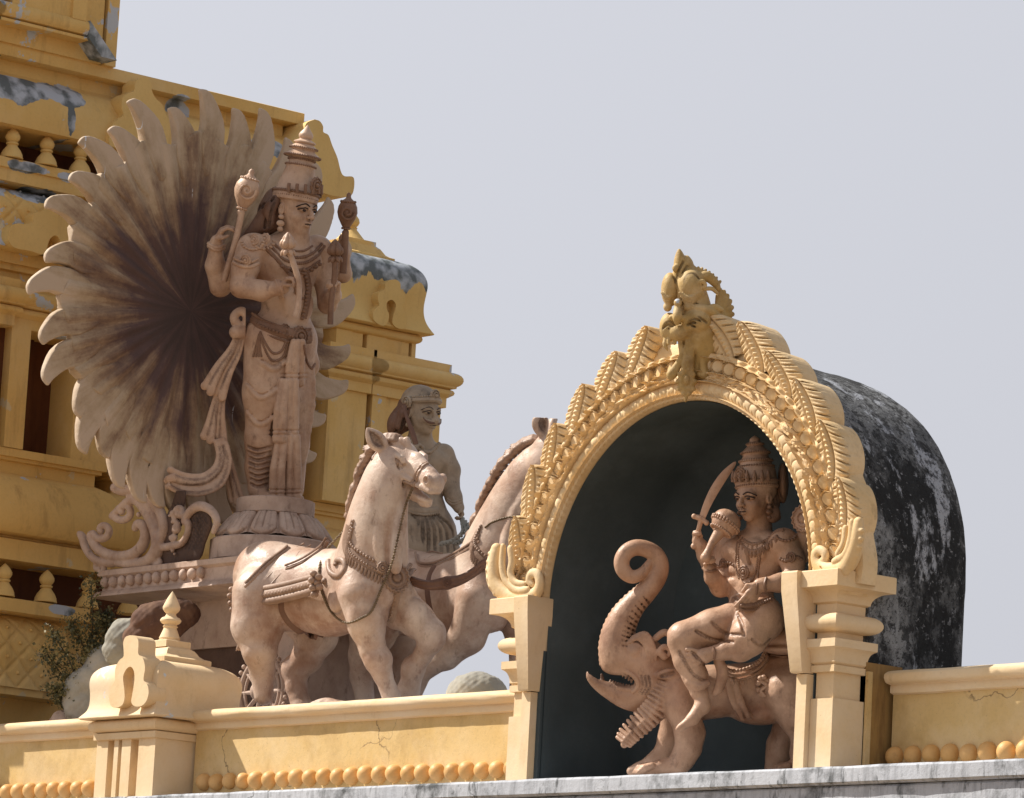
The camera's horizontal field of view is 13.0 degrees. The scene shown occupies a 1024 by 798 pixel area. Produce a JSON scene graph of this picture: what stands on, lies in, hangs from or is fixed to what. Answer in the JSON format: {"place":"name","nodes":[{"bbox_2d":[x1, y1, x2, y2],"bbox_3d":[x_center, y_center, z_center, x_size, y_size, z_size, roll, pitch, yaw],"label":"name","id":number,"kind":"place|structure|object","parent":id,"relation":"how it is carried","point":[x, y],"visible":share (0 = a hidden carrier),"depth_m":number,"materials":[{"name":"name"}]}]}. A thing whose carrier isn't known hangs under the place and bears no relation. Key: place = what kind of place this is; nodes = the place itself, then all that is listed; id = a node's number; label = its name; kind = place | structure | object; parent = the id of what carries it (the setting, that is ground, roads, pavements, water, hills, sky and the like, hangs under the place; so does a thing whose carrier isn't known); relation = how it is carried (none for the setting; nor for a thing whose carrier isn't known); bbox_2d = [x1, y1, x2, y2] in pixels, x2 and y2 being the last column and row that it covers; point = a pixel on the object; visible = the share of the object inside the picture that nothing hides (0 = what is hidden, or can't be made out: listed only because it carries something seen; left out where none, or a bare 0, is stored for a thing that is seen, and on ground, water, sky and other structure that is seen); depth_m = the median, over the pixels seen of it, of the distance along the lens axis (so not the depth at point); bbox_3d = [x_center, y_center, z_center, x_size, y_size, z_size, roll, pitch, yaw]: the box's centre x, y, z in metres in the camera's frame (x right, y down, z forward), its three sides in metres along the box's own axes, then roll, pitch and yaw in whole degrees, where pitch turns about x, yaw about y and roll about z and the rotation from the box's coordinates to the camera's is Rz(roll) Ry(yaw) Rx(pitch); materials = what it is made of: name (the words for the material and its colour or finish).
{"place":"outdoors","nodes":[
{"label":"outdoors","id":0,"kind":"place"},
{"bbox_2d":[78,591,241,797],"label":"corner pier","id":1,"kind":"structure","parent":0,"point":[149,697],"depth_m":33.74,"materials":[{"name":"beige paint"}]},
{"bbox_2d":[115,0,1023,695],"label":"sky","id":2,"kind":"structure","parent":0,"point":[850,173],"materials":[{"name":"grey"}]},
{"label":"ground","id":3,"kind":"structure","parent":0,"visible":0},
{"bbox_2d":[0,0,463,723],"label":"temple tower","id":4,"kind":"structure","parent":3,"relation":"on","point":[64,84],"depth_m":37.73,"materials":[{"name":"paint"}]},
{"bbox_2d":[99,758,1023,797],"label":"gateway wall","id":5,"kind":"structure","parent":3,"relation":"on","point":[1000,778],"depth_m":28.47,"materials":[{"name":"beige grey-white weathered marble"}]},
{"bbox_2d":[0,719,96,797],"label":"parapet","id":6,"kind":"structure","parent":5,"relation":"on","point":[49,759],"depth_m":35.19,"materials":[{"name":"beige paint"}]},
{"bbox_2d":[49,710,65,720],"bbox_3d":[-3.546,2.592,35.954,0.292,0.238,0.267,11,-12,-39],"label":"boulder","id":7,"kind":"object","parent":5,"relation":"on","point":[58,715],"visible":0.27,"depth_m":35.87,"materials":[{"name":"stone"}]},
{"bbox_2d":[32,572,124,713],"bbox_3d":[-3.439,1.936,35.870,0.753,1.167,0.406,3,-10,1],"label":"weed plant","id":8,"kind":"object","parent":7,"relation":"on","point":[103,621],"visible":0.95,"depth_m":35.82,"materials":[{"name":"green plant"}]},
{"bbox_2d":[62,644,109,718],"bbox_3d":[-3.311,2.279,35.810,0.531,0.702,0.316,3,-10,0],"label":"boulder","id":9,"kind":"object","parent":5,"relation":"on","point":[78,707],"visible":0.37,"depth_m":35.69,"materials":[{"name":"grey stone"}]},
{"bbox_2d":[102,618,130,664],"bbox_3d":[-3.028,1.928,35.512,0.348,0.412,0.346,11,-12,-39],"label":"boulder","id":10,"kind":"object","parent":9,"relation":"on","point":[112,650],"visible":0.52,"depth_m":35.41,"materials":[{"name":"grey stone"}]},
{"bbox_2d":[122,598,200,640],"bbox_3d":[-2.741,1.787,35.248,0.601,0.488,0.302,4,-10,-5],"label":"boulder","id":11,"kind":"object","parent":10,"relation":"on","point":[145,619],"visible":0.48,"depth_m":35.16,"materials":[{"name":"brown stone"}]},
{"bbox_2d":[77,484,487,707],"bbox_3d":[-1.441,1.657,35.135,1.648,2.108,4.718,11,-12,-39],"label":"stone chariot","id":12,"kind":"object","parent":5,"relation":"on","point":[165,565],"visible":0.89,"depth_m":35.64,"materials":[{"name":"stone"}]},
{"bbox_2d":[26,89,354,525],"bbox_3d":[-2.569,-0.745,36.216,3.241,3.553,0.136,11,-12,-39],"label":"sun disc","id":13,"kind":"object","parent":12,"relation":"on","point":[139,317],"visible":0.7,"depth_m":35.93,"materials":[{"name":"beige stone"}]},
{"bbox_2d":[209,495,335,558],"bbox_3d":[-1.884,1.057,35.653,1.000,0.509,1.000,11,-12,-39],"label":"lotus pedestal","id":14,"kind":"object","parent":12,"relation":"on","point":[252,519],"visible":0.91,"depth_m":35.34,"materials":[{"name":"stone"}]},
{"bbox_2d":[163,125,357,505],"bbox_3d":[-1.850,-0.664,35.962,1.256,3.042,1.166,11,-12,-39],"label":"standing statue","id":15,"kind":"object","parent":14,"relation":"on","point":[285,269],"visible":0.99,"depth_m":35.81,"materials":[{"name":"stone"}]},
{"bbox_2d":[387,385,463,553],"bbox_3d":[-0.688,0.642,35.544,0.465,1.502,0.786,-6,-13,44],"label":"charioteer statue","id":16,"kind":"object","parent":12,"relation":"on","point":[416,412],"visible":0.61,"depth_m":35.46,"materials":[{"name":"stone"}]},
{"bbox_2d":[438,517,469,546],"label":"reins","id":17,"kind":"object","parent":16,"relation":"attached to","point":[456,540],"visible":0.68,"depth_m":34.72,"materials":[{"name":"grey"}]},
{"bbox_2d":[348,417,557,699],"bbox_3d":[-0.320,1.312,34.285,0.855,2.245,2.562,11,-12,-39],"label":"horse statue","id":18,"kind":"object","parent":12,"relation":"on","point":[466,619],"visible":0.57,"depth_m":33.90,"materials":[{"name":"stone"}]},
{"bbox_2d":[311,698,342,702],"bbox_3d":[-1.380,2.304,33.358,0.377,0.188,0.248,2,-10,8],"label":"boulder","id":19,"kind":"object","parent":5,"relation":"on","point":[325,700],"visible":0.14,"depth_m":33.30,"materials":[{"name":"stone"}]},
{"bbox_2d":[227,428,446,705],"bbox_3d":[-1.253,1.352,33.771,0.962,2.104,2.223,11,-12,-39],"label":"horse statue","id":20,"kind":"object","parent":5,"relation":"on","point":[313,604],"visible":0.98,"depth_m":33.34,"materials":[{"name":"stone"}]},
{"bbox_2d":[190,690,514,792],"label":"parapet","id":21,"kind":"structure","parent":5,"relation":"on","point":[445,738],"depth_m":32.25,"materials":[{"name":"beige paint"}]},
{"bbox_2d":[446,671,506,693],"bbox_3d":[-0.248,2.133,32.064,0.425,0.392,0.405,11,-12,-39],"label":"boulder","id":22,"kind":"object","parent":5,"relation":"on","point":[476,681],"visible":0.38,"depth_m":31.96,"materials":[{"name":"beige stone"}]},
{"bbox_2d":[586,539,796,774],"bbox_3d":[1.297,1.765,30.047,1.586,1.572,0.581,2,-10,5],"label":"mythical beast statue","id":23,"kind":"object","parent":5,"relation":"on","point":[761,690],"visible":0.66,"depth_m":29.86,"materials":[{"name":"stone"}]},
{"bbox_2d":[667,436,808,730],"bbox_3d":[1.565,1.232,29.768,0.967,1.994,0.638,-1,-10,21],"label":"rider statue","id":24,"kind":"object","parent":23,"relation":"on","point":[741,569],"visible":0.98,"depth_m":29.63,"materials":[{"name":"brown stone"}]},
{"bbox_2d":[485,249,965,779],"bbox_3d":[1.421,0.842,29.970,1.491,3.494,3.748,11,-12,-39],"label":"arched niche","id":25,"kind":"object","parent":5,"relation":"on","point":[655,433],"visible":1,"depth_m":29.73,"materials":[{"name":"concrete"}]},
{"bbox_2d":[884,663,1023,763],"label":"parapet","id":26,"kind":"structure","parent":5,"relation":"on","point":[969,713],"depth_m":28.08,"materials":[{"name":"beige paint"}]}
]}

